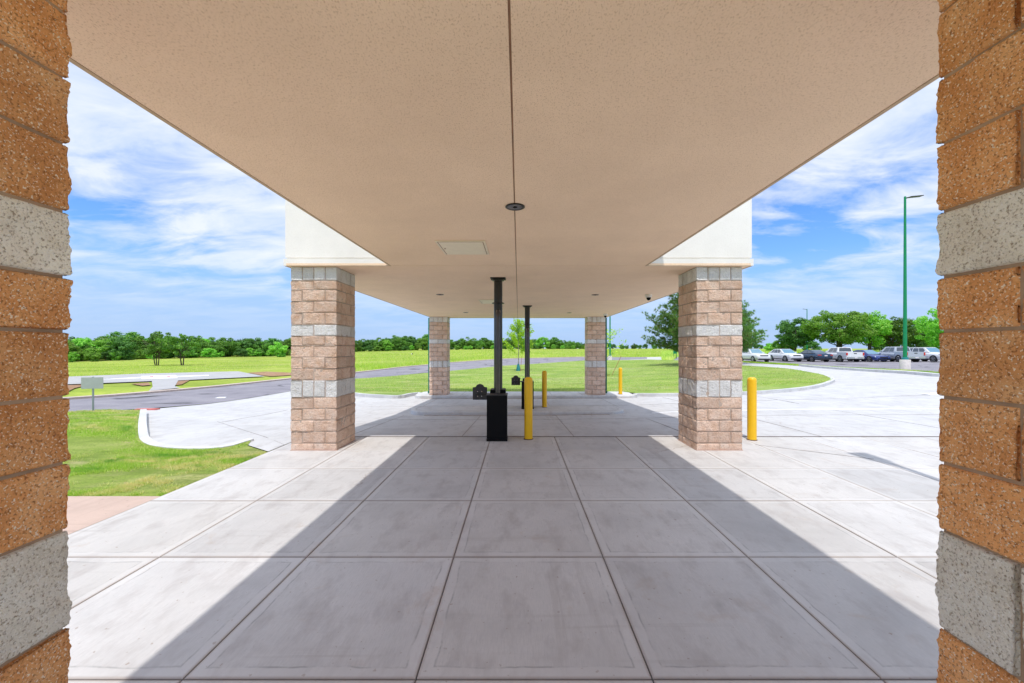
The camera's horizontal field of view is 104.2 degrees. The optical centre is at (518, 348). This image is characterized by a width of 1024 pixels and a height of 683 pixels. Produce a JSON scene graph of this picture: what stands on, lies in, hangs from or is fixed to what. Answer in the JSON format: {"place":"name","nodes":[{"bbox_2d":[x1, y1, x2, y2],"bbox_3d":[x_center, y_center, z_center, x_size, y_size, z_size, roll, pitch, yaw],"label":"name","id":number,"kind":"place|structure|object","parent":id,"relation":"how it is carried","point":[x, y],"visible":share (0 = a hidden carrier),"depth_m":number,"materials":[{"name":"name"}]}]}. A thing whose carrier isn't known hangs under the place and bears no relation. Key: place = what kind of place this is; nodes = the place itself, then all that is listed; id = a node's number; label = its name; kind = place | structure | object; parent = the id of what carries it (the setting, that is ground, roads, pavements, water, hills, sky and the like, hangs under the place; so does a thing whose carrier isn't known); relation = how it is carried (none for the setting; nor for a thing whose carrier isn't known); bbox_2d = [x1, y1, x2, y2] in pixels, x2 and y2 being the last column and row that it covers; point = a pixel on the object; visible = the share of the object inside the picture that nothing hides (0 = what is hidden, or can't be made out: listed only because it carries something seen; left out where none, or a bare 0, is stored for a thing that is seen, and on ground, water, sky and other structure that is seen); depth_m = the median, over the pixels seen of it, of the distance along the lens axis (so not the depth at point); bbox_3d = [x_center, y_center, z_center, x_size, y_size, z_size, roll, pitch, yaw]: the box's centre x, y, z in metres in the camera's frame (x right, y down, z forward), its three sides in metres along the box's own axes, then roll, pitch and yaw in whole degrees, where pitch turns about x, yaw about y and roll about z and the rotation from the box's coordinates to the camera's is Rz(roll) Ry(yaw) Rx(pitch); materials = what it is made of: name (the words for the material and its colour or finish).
{"place":"outdoors","nodes":[
{"label":"outdoors","id":0,"kind":"place"},
{"bbox_2d":[0,0,72,682],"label":"masonry column","id":1,"kind":"structure","parent":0,"point":[35,285],"depth_m":1.15,"materials":[{"name":"brick"}]},
{"bbox_2d":[68,385,80,390],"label":"bare dirt","id":2,"kind":"structure","parent":0,"point":[70,387],"depth_m":24.34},
{"bbox_2d":[63,496,159,533],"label":"path","id":3,"kind":"structure","parent":0,"point":[84,511],"depth_m":4.52,"materials":[{"name":"pink concrete"}]},
{"bbox_2d":[68,371,260,390],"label":"path","id":4,"kind":"structure","parent":0,"point":[163,383],"depth_m":33.88,"materials":[{"name":"concrete"}]},
{"bbox_2d":[103,375,208,379],"bbox_3d":[-31.316,2.480,34.580,6.056,0.069,6.217,0,0,0],"label":"path marking","id":5,"kind":"object","parent":4,"relation":"on","point":[158,377],"visible":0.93,"depth_m":34.01,"materials":[{"name":"paint"}]},
{"bbox_2d":[63,409,266,495],"bbox_3d":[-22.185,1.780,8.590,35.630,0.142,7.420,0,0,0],"label":"lawn","id":6,"kind":"structure","parent":0,"point":[96,448],"depth_m":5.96,"materials":[{"name":"plant"}]},
{"bbox_2d":[81,377,102,410],"bbox_3d":[-12.236,1.430,11.450,0.520,1.228,0.052,0,0,-14],"label":"road sign","id":7,"kind":"object","parent":6,"relation":"on","point":[92,383],"visible":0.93,"depth_m":11.43,"materials":[{"name":"metal"}]},
{"bbox_2d":[250,372,290,375],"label":"bare dirt","id":8,"kind":"structure","parent":0,"point":[273,373],"depth_m":40.47,"materials":[{"name":"soil"}]},
{"bbox_2d":[69,357,646,411],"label":"road","id":9,"kind":"structure","parent":0,"point":[190,397],"depth_m":20.58,"materials":[{"name":"asphalt"}]},
{"bbox_2d":[63,349,867,534],"bbox_3d":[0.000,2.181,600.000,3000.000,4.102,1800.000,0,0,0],"label":"ground","id":10,"kind":"structure","parent":0,"point":[118,387],"depth_m":64.93,"materials":[{"name":"green plant"}]},
{"bbox_2d":[68,352,80,361],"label":"broadleaf tree","id":11,"kind":"object","parent":10,"relation":"on","point":[73,357],"visible":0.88,"depth_m":110.35,"materials":[{"name":"green plant"}]},
{"bbox_2d":[68,341,82,354],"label":"broadleaf tree","id":12,"kind":"object","parent":10,"relation":"on","point":[71,346],"visible":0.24,"depth_m":116.13,"materials":[{"name":"green plant"}]},
{"bbox_2d":[71,337,99,351],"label":"broadleaf tree","id":13,"kind":"object","parent":10,"relation":"on","point":[81,342],"visible":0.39,"depth_m":122.87,"materials":[{"name":"green plant"}]},
{"bbox_2d":[84,351,101,361],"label":"broadleaf tree","id":14,"kind":"object","parent":10,"relation":"on","point":[95,357],"visible":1,"depth_m":114.63,"materials":[{"name":"green plant"}]},
{"bbox_2d":[84,339,119,358],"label":"broadleaf tree","id":15,"kind":"object","parent":10,"relation":"on","point":[101,344],"visible":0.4,"depth_m":121.74,"materials":[{"name":"green plant"}]},
{"bbox_2d":[100,352,110,360],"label":"broadleaf tree","id":16,"kind":"object","parent":10,"relation":"on","point":[106,355],"visible":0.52,"depth_m":120.67,"materials":[{"name":"green plant"}]},
{"bbox_2d":[108,351,122,360],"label":"broadleaf tree","id":17,"kind":"object","parent":10,"relation":"on","point":[118,357],"visible":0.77,"depth_m":121.45,"materials":[{"name":"green plant"}]},
{"bbox_2d":[105,336,136,359],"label":"broadleaf tree","id":18,"kind":"object","parent":10,"relation":"on","point":[123,347],"visible":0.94,"depth_m":122.31,"materials":[{"name":"green plant"}]},
{"bbox_2d":[98,331,147,339],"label":"broadleaf tree","id":19,"kind":"object","parent":10,"relation":"on","point":[132,333],"visible":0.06,"depth_m":141.24,"materials":[{"name":"green plant"}]},
{"bbox_2d":[111,335,144,348],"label":"broadleaf tree","id":20,"kind":"object","parent":10,"relation":"on","point":[129,337],"visible":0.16,"depth_m":135.21,"materials":[{"name":"green plant"}]},
{"bbox_2d":[122,350,138,359],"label":"broadleaf tree","id":21,"kind":"object","parent":10,"relation":"on","point":[133,356],"visible":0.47,"depth_m":125.79,"materials":[{"name":"green plant"}]},
{"bbox_2d":[128,339,152,358],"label":"broadleaf tree","id":22,"kind":"object","parent":10,"relation":"on","point":[144,343],"visible":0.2,"depth_m":136.02,"materials":[{"name":"green plant"}]},
{"bbox_2d":[135,349,148,358],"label":"broadleaf tree","id":23,"kind":"object","parent":10,"relation":"on","point":[139,356],"visible":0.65,"depth_m":131.94,"materials":[{"name":"green plant"}]},
{"bbox_2d":[135,331,176,364],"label":"tree","id":24,"kind":"object","parent":10,"relation":"on","point":[155,347],"visible":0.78,"depth_m":72.58,"materials":[{"name":"green plant"}]},
{"bbox_2d":[154,333,201,364],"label":"tree","id":25,"kind":"object","parent":10,"relation":"on","point":[177,347],"visible":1,"depth_m":71.19,"materials":[{"name":"green plant"}]},
{"bbox_2d":[172,342,202,357],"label":"broadleaf tree","id":26,"kind":"object","parent":10,"relation":"on","point":[195,355],"visible":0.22,"depth_m":139.83,"materials":[{"name":"green plant"}]},
{"bbox_2d":[138,409,253,448],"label":"kerb","id":27,"kind":"structure","parent":10,"relation":"on","point":[143,434],"depth_m":7.63,"materials":[{"name":"concrete"}]},
{"bbox_2d":[201,348,218,357],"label":"broadleaf tree","id":28,"kind":"object","parent":10,"relation":"on","point":[206,351],"visible":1,"depth_m":135.35,"materials":[{"name":"green plant"}]},
{"bbox_2d":[195,337,227,355],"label":"broadleaf tree","id":29,"kind":"object","parent":10,"relation":"on","point":[205,344],"visible":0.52,"depth_m":145.17,"materials":[{"name":"green plant"}]},
{"bbox_2d":[212,337,241,356],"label":"broadleaf tree","id":30,"kind":"object","parent":10,"relation":"on","point":[231,343],"visible":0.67,"depth_m":149.63,"materials":[{"name":"green plant"}]},
{"bbox_2d":[232,348,248,356],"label":"broadleaf tree","id":31,"kind":"object","parent":10,"relation":"on","point":[241,352],"visible":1,"depth_m":145.90,"materials":[{"name":"green plant"}]},
{"bbox_2d":[246,348,255,355],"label":"broadleaf tree","id":32,"kind":"object","parent":10,"relation":"on","point":[250,351],"visible":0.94,"depth_m":148.33,"materials":[{"name":"green plant"}]},
{"bbox_2d":[243,337,266,355],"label":"broadleaf tree","id":33,"kind":"object","parent":10,"relation":"on","point":[250,342],"visible":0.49,"depth_m":153.58,"materials":[{"name":"green plant"}]},
{"bbox_2d":[252,341,270,355],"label":"broadleaf tree","id":34,"kind":"object","parent":10,"relation":"on","point":[263,349],"visible":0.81,"depth_m":153.26,"materials":[{"name":"green plant"}]},
{"bbox_2d":[249,437,290,450],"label":"walkway","id":35,"kind":"structure","parent":10,"relation":"on","point":[267,444],"depth_m":7.61,"materials":[{"name":"concrete"}]},
{"bbox_2d":[263,338,280,345],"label":"broadleaf tree","id":36,"kind":"object","parent":10,"relation":"on","point":[271,340],"visible":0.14,"depth_m":177.08,"materials":[{"name":"green plant"}]},
{"bbox_2d":[268,341,287,356],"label":"broadleaf tree","id":37,"kind":"object","parent":10,"relation":"on","point":[280,351],"visible":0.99,"depth_m":138.91,"materials":[{"name":"green plant"}]},
{"bbox_2d":[279,339,291,353],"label":"broadleaf tree","id":38,"kind":"object","parent":10,"relation":"on","point":[286,342],"visible":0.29,"depth_m":167.42,"materials":[{"name":"green plant"}]},
{"bbox_2d":[63,357,569,399],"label":"kerb","id":39,"kind":"structure","parent":10,"relation":"on","point":[136,393],"depth_m":22.86,"materials":[{"name":"concrete"}]},
{"bbox_2d":[355,341,362,351],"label":"broadleaf tree","id":40,"kind":"object","parent":10,"relation":"on","point":[358,346],"visible":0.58,"depth_m":203.60,"materials":[{"name":"green plant"}]},
{"bbox_2d":[362,339,375,349],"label":"broadleaf tree","id":41,"kind":"object","parent":10,"relation":"on","point":[368,343],"visible":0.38,"depth_m":215.82,"materials":[{"name":"green plant"}]},
{"bbox_2d":[68,349,670,376],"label":"tall grass","id":42,"kind":"structure","parent":10,"relation":"on","point":[388,362],"depth_m":77.37,"materials":[{"name":"plant"}]},
{"bbox_2d":[375,339,391,350],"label":"broadleaf tree","id":43,"kind":"object","parent":10,"relation":"on","point":[379,343],"visible":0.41,"depth_m":214.21,"materials":[{"name":"green plant"}]},
{"bbox_2d":[381,340,393,350],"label":"broadleaf tree","id":44,"kind":"object","parent":10,"relation":"on","point":[386,343],"visible":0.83,"depth_m":212.44,"materials":[{"name":"green plant"}]},
{"bbox_2d":[355,392,420,398],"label":"kerb","id":45,"kind":"structure","parent":10,"relation":"on","point":[386,396],"depth_m":18.36,"materials":[{"name":"concrete"}]},
{"bbox_2d":[392,337,411,350],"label":"broadleaf tree","id":46,"kind":"object","parent":10,"relation":"on","point":[398,345],"visible":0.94,"depth_m":216.68,"materials":[{"name":"green plant"}]},
{"bbox_2d":[401,336,416,346],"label":"broadleaf tree","id":47,"kind":"object","parent":10,"relation":"on","point":[409,339],"visible":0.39,"depth_m":231.40,"materials":[{"name":"green plant"}]},
{"bbox_2d":[415,338,427,349],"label":"broadleaf tree","id":48,"kind":"object","parent":10,"relation":"on","point":[421,345],"visible":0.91,"depth_m":227.27,"materials":[{"name":"green plant"}]},
{"bbox_2d":[459,337,475,348],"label":"broadleaf tree","id":49,"kind":"object","parent":10,"relation":"on","point":[463,343],"visible":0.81,"depth_m":262.54,"materials":[{"name":"green plant"}]},
{"bbox_2d":[473,340,484,348],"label":"broadleaf tree","id":50,"kind":"object","parent":10,"relation":"on","point":[481,343],"visible":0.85,"depth_m":264.04,"materials":[{"name":"green plant"}]},
{"bbox_2d":[478,337,492,348],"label":"broadleaf tree","id":51,"kind":"object","parent":10,"relation":"on","point":[484,339],"visible":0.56,"depth_m":275.21,"materials":[{"name":"green plant"}]},
{"bbox_2d":[63,437,943,682],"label":"walkway","id":52,"kind":"structure","parent":10,"relation":"on","point":[518,560],"depth_m":3.27,"materials":[{"name":"concrete"}]},
{"bbox_2d":[290,267,355,450],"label":"masonry column","id":53,"kind":"structure","parent":52,"relation":"on","point":[322,388],"depth_m":7.03,"materials":[{"name":"brick"}]},
{"bbox_2d":[473,277,507,440],"bbox_3d":[-0.588,0.178,8.056,0.745,3.244,0.688,0,0,0],"label":"pneumatic tube pole","id":54,"kind":"object","parent":52,"relation":"on","point":[496,397],"visible":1,"depth_m":7.88,"materials":[{"name":"black metal"}]},
{"bbox_2d":[524,377,532,439],"bbox_3d":[0.197,1.187,7.920,0.190,1.240,0.190,0,0,0],"label":"bollard","id":55,"kind":"object","parent":52,"relation":"on","point":[528,408],"visible":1,"depth_m":7.85,"materials":[{"name":"metal"}]},
{"bbox_2d":[678,267,742,450],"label":"masonry column","id":56,"kind":"structure","parent":52,"relation":"on","point":[710,343],"depth_m":7.03,"materials":[{"name":"brick"}]},
{"bbox_2d":[65,0,943,317],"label":"canopy","id":57,"kind":"object","parent":56,"relation":"on","point":[627,154],"visible":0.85,"depth_m":2.46,"materials":[{"name":"stucco"},{"name":"beige paint"}]},
{"bbox_2d":[428,318,428,392],"bbox_3d":[-4.165,0.325,18.573,0.104,3.510,0.227,0,0,0],"label":"downspout","id":58,"kind":"object","parent":57,"relation":"attached to","point":[428,355],"visible":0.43,"depth_m":18.56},
{"bbox_2d":[505,203,524,210],"bbox_3d":[-0.035,-1.436,4.050,0.200,0.016,0.200,0,0,0],"label":"recessed light","id":59,"kind":"object","parent":57,"relation":"attached to","point":[514,206],"visible":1,"depth_m":4.03,"materials":[{"name":"grey metal"}]},
{"bbox_2d":[747,377,756,440],"bbox_3d":[4.600,1.187,7.850,0.190,1.240,0.190,0,0,0],"label":"bollard","id":60,"kind":"object","parent":52,"relation":"on","point":[751,408],"visible":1,"depth_m":7.79,"materials":[{"name":"metal"}]},
{"bbox_2d":[502,338,514,347],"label":"broadleaf tree","id":61,"kind":"object","parent":10,"relation":"on","point":[509,341],"visible":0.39,"depth_m":275.46,"materials":[{"name":"green plant"}]},
{"bbox_2d":[535,337,549,348],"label":"broadleaf tree","id":62,"kind":"object","parent":10,"relation":"on","point":[542,340],"visible":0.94,"depth_m":266.61,"materials":[{"name":"green plant"}]},
{"bbox_2d":[547,337,563,348],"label":"broadleaf tree","id":63,"kind":"object","parent":10,"relation":"on","point":[556,341],"visible":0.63,"depth_m":278.70,"materials":[{"name":"green plant"}]},
{"bbox_2d":[563,341,575,348],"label":"broadleaf tree","id":64,"kind":"object","parent":10,"relation":"on","point":[570,344],"visible":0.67,"depth_m":270.89,"materials":[{"name":"green plant"}]},
{"bbox_2d":[608,316,611,359],"bbox_3d":[14.474,-4.015,62.071,1.080,12.394,0.600,0,0,-17],"label":"street lamp","id":65,"kind":"object","parent":10,"relation":"on","point":[609,357],"visible":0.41,"depth_m":61.92,"materials":[{"name":"metal"}]},
{"bbox_2d":[633,365,834,397],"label":"kerb","id":66,"kind":"structure","parent":10,"relation":"on","point":[795,389],"depth_m":18.18,"materials":[{"name":"concrete"}]},
{"bbox_2d":[741,300,767,351],"bbox_3d":[25.307,-2.104,46.856,7.430,8.445,7.684,0,0,0],"label":"pine tree","id":67,"kind":"object","parent":10,"relation":"on","point":[748,343],"visible":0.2,"depth_m":45.20,"materials":[{"name":"green plant"}]},
{"bbox_2d":[660,349,881,359],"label":"tall grass","id":68,"kind":"structure","parent":10,"relation":"on","point":[666,355],"depth_m":71.36,"materials":[{"name":"plant"}]},
{"bbox_2d":[770,340,789,350],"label":"broadleaf tree","id":69,"kind":"object","parent":10,"relation":"on","point":[774,344],"visible":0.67,"depth_m":83.94,"materials":[{"name":"green plant"}]},
{"bbox_2d":[774,317,814,350],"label":"broadleaf tree","id":70,"kind":"object","parent":10,"relation":"on","point":[793,335],"visible":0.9,"depth_m":81.28,"materials":[{"name":"green plant"}]},
{"bbox_2d":[674,357,939,370],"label":"parking lot","id":71,"kind":"structure","parent":10,"relation":"on","point":[928,365],"depth_m":40.52,"materials":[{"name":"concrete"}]},
{"bbox_2d":[742,348,770,361],"bbox_3d":[30.306,0.865,51.394,2.160,1.740,4.592,0,0,0],"label":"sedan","id":72,"kind":"object","parent":71,"relation":"on","point":[754,354],"visible":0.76,"depth_m":50.22,"materials":[{"name":"white paint"}]},
{"bbox_2d":[767,349,803,361],"bbox_3d":[34.011,0.867,50.869,2.140,1.610,4.542,0,0,0],"label":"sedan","id":73,"kind":"object","parent":71,"relation":"on","point":[785,355],"visible":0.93,"depth_m":49.97,"materials":[{"name":"white paint"}]},
{"bbox_2d":[794,350,832,361],"bbox_3d":[36.614,0.932,49.871,2.160,1.487,4.942,0,0,0],"label":"sedan","id":74,"kind":"object","parent":71,"relation":"on","point":[811,355],"visible":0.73,"depth_m":48.34,"materials":[{"name":"blue paint"}]},
{"bbox_2d":[821,347,864,361],"bbox_3d":[39.547,0.747,49.036,2.200,1.845,5.652,0,0,7],"label":"pickup truck","id":75,"kind":"object","parent":71,"relation":"on","point":[840,354],"visible":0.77,"depth_m":47.68,"materials":[{"name":"white paint"}]},
{"bbox_2d":[848,350,890,361],"bbox_3d":[42.269,0.903,48.384,2.140,1.468,4.692,0,0,0],"label":"sedan","id":76,"kind":"object","parent":71,"relation":"on","point":[870,355],"visible":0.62,"depth_m":47.03,"materials":[{"name":"blue paint"}]},
{"bbox_2d":[877,346,925,361],"bbox_3d":[44.602,0.685,47.036,2.200,1.845,5.652,0,0,7],"label":"pickup truck","id":77,"kind":"object","parent":71,"relation":"on","point":[895,354],"visible":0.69,"depth_m":45.97,"materials":[{"name":"silver metal"}]},
{"bbox_2d":[899,195,923,369],"bbox_3d":[27.949,-4.535,28.335,1.550,12.694,0.600,0,0,-3],"label":"street lamp","id":78,"kind":"object","parent":71,"relation":"on","point":[904,362],"visible":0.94,"depth_m":28.25,"materials":[{"name":"metal"}]},
{"bbox_2d":[910,347,940,361],"bbox_3d":[47.757,0.698,46.394,2.160,1.740,4.592,0,0,0],"label":"suv","id":79,"kind":"object","parent":71,"relation":"on","point":[932,354],"visible":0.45,"depth_m":45.71,"materials":[{"name":"white paint"}]},
{"bbox_2d":[802,341,821,349],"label":"broadleaf tree","id":80,"kind":"object","parent":10,"relation":"on","point":[813,345],"visible":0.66,"depth_m":91.38,"materials":[{"name":"green plant"}]},
{"bbox_2d":[800,310,878,346],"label":"broadleaf tree","id":81,"kind":"object","parent":10,"relation":"on","point":[852,331],"visible":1,"depth_m":72.07,"materials":[{"name":"green plant"}]},
{"bbox_2d":[742,361,938,372],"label":"grass","id":82,"kind":"structure","parent":10,"relation":"on","point":[797,364],"depth_m":34.41,"materials":[{"name":"plant"}]},
{"bbox_2d":[799,364,939,376],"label":"kerb","id":83,"kind":"structure","parent":10,"relation":"on","point":[894,371],"depth_m":26.72,"materials":[{"name":"concrete"}]},
{"bbox_2d":[856,310,892,349],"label":"broadleaf tree","id":84,"kind":"object","parent":10,"relation":"on","point":[883,326],"visible":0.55,"depth_m":74.65,"materials":[{"name":"green plant"}]},
{"bbox_2d":[866,342,886,350],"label":"broadleaf tree","id":85,"kind":"object","parent":10,"relation":"on","point":[879,348],"visible":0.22,"depth_m":95.05,"materials":[{"name":"green plant"}]},
{"bbox_2d":[874,316,921,346],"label":"broadleaf tree","id":86,"kind":"object","parent":10,"relation":"on","point":[895,335],"visible":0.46,"depth_m":78.18,"materials":[{"name":"green plant"}]},
{"bbox_2d":[897,325,942,347],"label":"broadleaf tree","id":87,"kind":"object","parent":10,"relation":"on","point":[917,343],"visible":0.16,"depth_m":83.17,"materials":[{"name":"green plant"}]},
{"bbox_2d":[912,307,943,349],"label":"broadleaf tree","id":88,"kind":"object","parent":10,"relation":"on","point":[933,331],"visible":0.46,"depth_m":66.20,"materials":[{"name":"green plant"}]},
{"bbox_2d":[63,62,943,348],"label":"sky","id":89,"kind":"structure","parent":0,"point":[167,235],"materials":[{"name":"blue"}]},
{"bbox_2d":[147,357,943,458],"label":"driveway","id":90,"kind":"structure","parent":0,"point":[871,402],"depth_m":11.38,"materials":[{"name":"concrete"}]},
{"bbox_2d":[411,406,623,414],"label":"traffic island","id":91,"kind":"structure","parent":90,"relation":"on","point":[511,410],"depth_m":12.71,"materials":[{"name":"concrete"}]},
{"bbox_2d":[511,305,533,408],"bbox_3d":[0.130,0.268,13.336,0.745,3.424,0.688,0,0,0],"label":"pneumatic tube pole","id":92,"kind":"object","parent":91,"relation":"on","point":[515,379],"visible":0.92,"depth_m":13.32,"materials":[{"name":"black metal"}]},
{"bbox_2d":[542,371,546,407],"bbox_3d":[0.875,1.370,13.450,0.190,1.240,0.190,0,0,0],"label":"bollard","id":93,"kind":"object","parent":91,"relation":"on","point":[544,389],"visible":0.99,"depth_m":13.38,"materials":[{"name":"metal"}]},
{"bbox_2d":[416,391,634,398],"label":"traffic island","id":94,"kind":"structure","parent":90,"relation":"on","point":[516,394],"depth_m":17.95,"materials":[{"name":"concrete"}]},
{"bbox_2d":[429,317,449,394],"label":"masonry column","id":95,"kind":"structure","parent":94,"relation":"on","point":[439,355],"depth_m":18.12,"materials":[{"name":"brick"}]},
{"bbox_2d":[585,317,605,394],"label":"masonry column","id":96,"kind":"structure","parent":94,"relation":"on","point":[595,377],"depth_m":18.12,"materials":[{"name":"brick"}]},
{"bbox_2d":[605,318,606,392],"bbox_3d":[4.075,0.325,18.573,0.104,3.510,0.227,0,0,0],"label":"downspout","id":97,"kind":"object","parent":96,"relation":"attached to","point":[606,355],"visible":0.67,"depth_m":18.56,"materials":[{"name":"metal"}]},
{"bbox_2d":[619,368,621,393],"bbox_3d":[4.720,1.507,18.450,0.190,1.240,0.190,0,0,0],"label":"bollard","id":98,"kind":"object","parent":94,"relation":"on","point":[620,380],"visible":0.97,"depth_m":18.37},
{"bbox_2d":[655,408,938,412],"bbox_3d":[13.100,1.963,12.525,17.800,0.149,0.100,0,0,0],"label":"lane line","id":99,"kind":"object","parent":90,"relation":"on","point":[824,409],"visible":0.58,"depth_m":12.50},
{"bbox_2d":[355,359,832,395],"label":"lawn","id":100,"kind":"structure","parent":0,"point":[630,367],"depth_m":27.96,"materials":[{"name":"green plant"}]},
{"bbox_2d":[502,318,534,370],"bbox_3d":[0.120,-0.416,38.805,3.032,5.429,3.387,0,0,-27],"label":"young tree","id":101,"kind":"object","parent":100,"relation":"on","point":[520,332],"visible":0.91,"depth_m":38.71,"materials":[{"name":"green plant"}]},
{"bbox_2d":[584,328,626,375],"bbox_3d":[6.905,0.184,31.478,3.489,4.140,2.519,0,0,0],"label":"young tree","id":102,"kind":"object","parent":100,"relation":"on","point":[612,334],"visible":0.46,"depth_m":31.54,"materials":[{"name":"green plant"}]},
{"bbox_2d":[641,293,752,351],"bbox_3d":[18.953,-2.575,43.264,10.763,9.570,11.278,0,0,0],"label":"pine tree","id":103,"kind":"object","parent":100,"relation":"on","point":[670,321],"visible":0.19,"depth_m":43.20,"materials":[{"name":"green plant"}]},
{"bbox_2d":[935,0,1023,682],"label":"masonry column","id":104,"kind":"structure","parent":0,"point":[979,588],"depth_m":1.12,"materials":[{"name":"brick"}]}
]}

